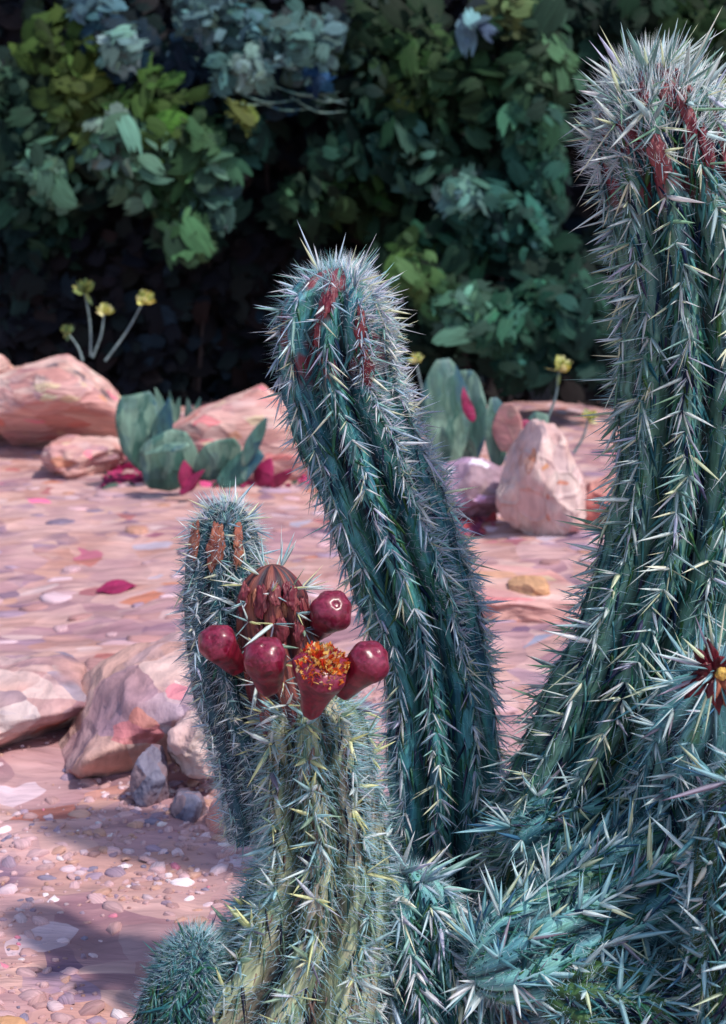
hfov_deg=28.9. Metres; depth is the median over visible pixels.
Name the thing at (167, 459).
prickly pear
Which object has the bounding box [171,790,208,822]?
rock
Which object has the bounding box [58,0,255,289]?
silvery shrub
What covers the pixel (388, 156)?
broad leaved shrub
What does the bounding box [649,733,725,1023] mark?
spiny cactus
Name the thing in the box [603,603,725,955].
spiny cactus
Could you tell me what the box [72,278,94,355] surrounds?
wildflower
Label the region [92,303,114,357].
wildflower
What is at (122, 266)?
dark hedge
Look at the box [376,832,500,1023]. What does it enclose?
spiny cactus
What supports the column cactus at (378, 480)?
on the ground at (100, 548)
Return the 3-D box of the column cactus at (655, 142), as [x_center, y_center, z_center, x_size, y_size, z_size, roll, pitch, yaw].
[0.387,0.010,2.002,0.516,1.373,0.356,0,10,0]
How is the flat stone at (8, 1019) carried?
on the ground at (100, 548)
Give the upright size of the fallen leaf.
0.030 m
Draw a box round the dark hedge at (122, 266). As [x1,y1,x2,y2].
[0,0,724,408]
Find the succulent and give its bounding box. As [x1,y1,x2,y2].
[155,387,200,423]
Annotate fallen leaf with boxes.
[96,579,137,593]
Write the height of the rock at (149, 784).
0.132 m
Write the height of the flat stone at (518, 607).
0.104 m
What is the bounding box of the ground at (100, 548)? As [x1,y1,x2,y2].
[0,398,619,1023]
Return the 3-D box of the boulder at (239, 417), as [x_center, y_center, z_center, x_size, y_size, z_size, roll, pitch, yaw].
[-0.534,-0.369,6.588,0.791,0.446,0.738,0,10,0]
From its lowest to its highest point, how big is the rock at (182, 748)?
0.114 m
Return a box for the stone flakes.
[0,455,603,782]
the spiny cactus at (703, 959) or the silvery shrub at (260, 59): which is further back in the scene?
the silvery shrub at (260, 59)
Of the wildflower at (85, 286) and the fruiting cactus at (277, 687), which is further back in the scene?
the wildflower at (85, 286)
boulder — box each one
[0,354,13,439]
[0,354,120,446]
[58,632,196,778]
[173,384,309,480]
[496,419,586,535]
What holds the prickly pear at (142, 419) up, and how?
on the ground at (100, 548)
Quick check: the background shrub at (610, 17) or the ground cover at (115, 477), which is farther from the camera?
the background shrub at (610, 17)
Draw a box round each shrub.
[0,0,129,277]
[0,51,290,395]
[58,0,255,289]
[203,0,350,374]
[254,0,509,383]
[364,0,591,405]
[384,241,620,397]
[535,0,725,311]
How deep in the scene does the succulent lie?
7.22 m
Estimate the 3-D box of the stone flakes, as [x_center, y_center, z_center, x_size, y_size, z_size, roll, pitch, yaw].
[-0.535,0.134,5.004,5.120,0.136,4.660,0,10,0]
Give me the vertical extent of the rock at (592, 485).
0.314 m
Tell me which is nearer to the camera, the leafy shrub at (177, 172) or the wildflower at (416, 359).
the wildflower at (416, 359)
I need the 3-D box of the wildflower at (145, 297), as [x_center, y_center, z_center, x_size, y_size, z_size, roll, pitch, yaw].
[-1.160,-0.926,6.989,0.266,0.359,0.126,0,10,0]
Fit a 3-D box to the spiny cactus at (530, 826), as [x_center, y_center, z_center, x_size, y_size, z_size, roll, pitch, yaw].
[0.357,0.496,2.042,0.474,0.368,0.279,0,10,0]
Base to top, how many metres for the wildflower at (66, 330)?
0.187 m
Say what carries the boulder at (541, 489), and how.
on the ground at (100, 548)
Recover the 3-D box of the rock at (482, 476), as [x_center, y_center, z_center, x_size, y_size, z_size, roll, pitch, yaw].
[0.439,-0.089,5.772,0.300,0.282,0.410,0,10,0]
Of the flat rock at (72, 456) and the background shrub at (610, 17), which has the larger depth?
the background shrub at (610, 17)
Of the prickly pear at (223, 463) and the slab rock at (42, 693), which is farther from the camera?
the prickly pear at (223, 463)
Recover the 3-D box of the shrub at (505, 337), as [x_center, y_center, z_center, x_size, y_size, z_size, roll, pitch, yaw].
[0.915,-1.018,8.265,1.603,1.127,0.950,0,10,0]
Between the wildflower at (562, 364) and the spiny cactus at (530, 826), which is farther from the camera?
the wildflower at (562, 364)
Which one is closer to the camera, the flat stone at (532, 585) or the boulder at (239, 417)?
the flat stone at (532, 585)
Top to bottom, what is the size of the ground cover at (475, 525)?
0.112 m
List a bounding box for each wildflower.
[60,324,83,360]
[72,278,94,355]
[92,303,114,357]
[104,289,155,361]
[407,352,423,391]
[547,355,571,418]
[573,408,597,453]
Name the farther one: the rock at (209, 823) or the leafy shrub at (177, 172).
the leafy shrub at (177, 172)
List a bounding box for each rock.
[0,651,89,747]
[40,435,125,478]
[130,744,169,807]
[167,710,213,778]
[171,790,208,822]
[205,799,223,833]
[439,457,501,518]
[584,473,615,523]
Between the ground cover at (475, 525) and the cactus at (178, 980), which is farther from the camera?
the ground cover at (475, 525)
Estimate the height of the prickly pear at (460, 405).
0.487 m
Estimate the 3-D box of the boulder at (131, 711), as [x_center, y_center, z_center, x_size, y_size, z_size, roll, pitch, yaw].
[-0.402,0.440,3.006,0.494,0.320,0.568,0,10,0]
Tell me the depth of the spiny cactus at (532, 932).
1.80 m
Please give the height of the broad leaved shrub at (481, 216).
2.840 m
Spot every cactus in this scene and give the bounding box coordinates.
[123,913,235,1023]
[166,477,410,1023]
[251,223,525,917]
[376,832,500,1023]
[435,778,692,1023]
[451,8,725,917]
[454,758,628,881]
[512,932,697,1023]
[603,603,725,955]
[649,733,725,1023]
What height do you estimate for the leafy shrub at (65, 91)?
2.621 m
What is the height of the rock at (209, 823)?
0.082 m
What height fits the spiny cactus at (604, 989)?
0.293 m
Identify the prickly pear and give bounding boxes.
[115,391,172,471]
[140,429,203,494]
[194,417,292,488]
[420,358,486,463]
[485,397,548,465]
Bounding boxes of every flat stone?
[0,1015,27,1023]
[470,560,585,622]
[507,575,549,595]
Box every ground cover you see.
[99,457,311,488]
[457,512,497,535]
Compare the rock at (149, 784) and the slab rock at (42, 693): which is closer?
the rock at (149, 784)
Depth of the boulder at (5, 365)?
7.63 m
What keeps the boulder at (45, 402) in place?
on the ground at (100, 548)

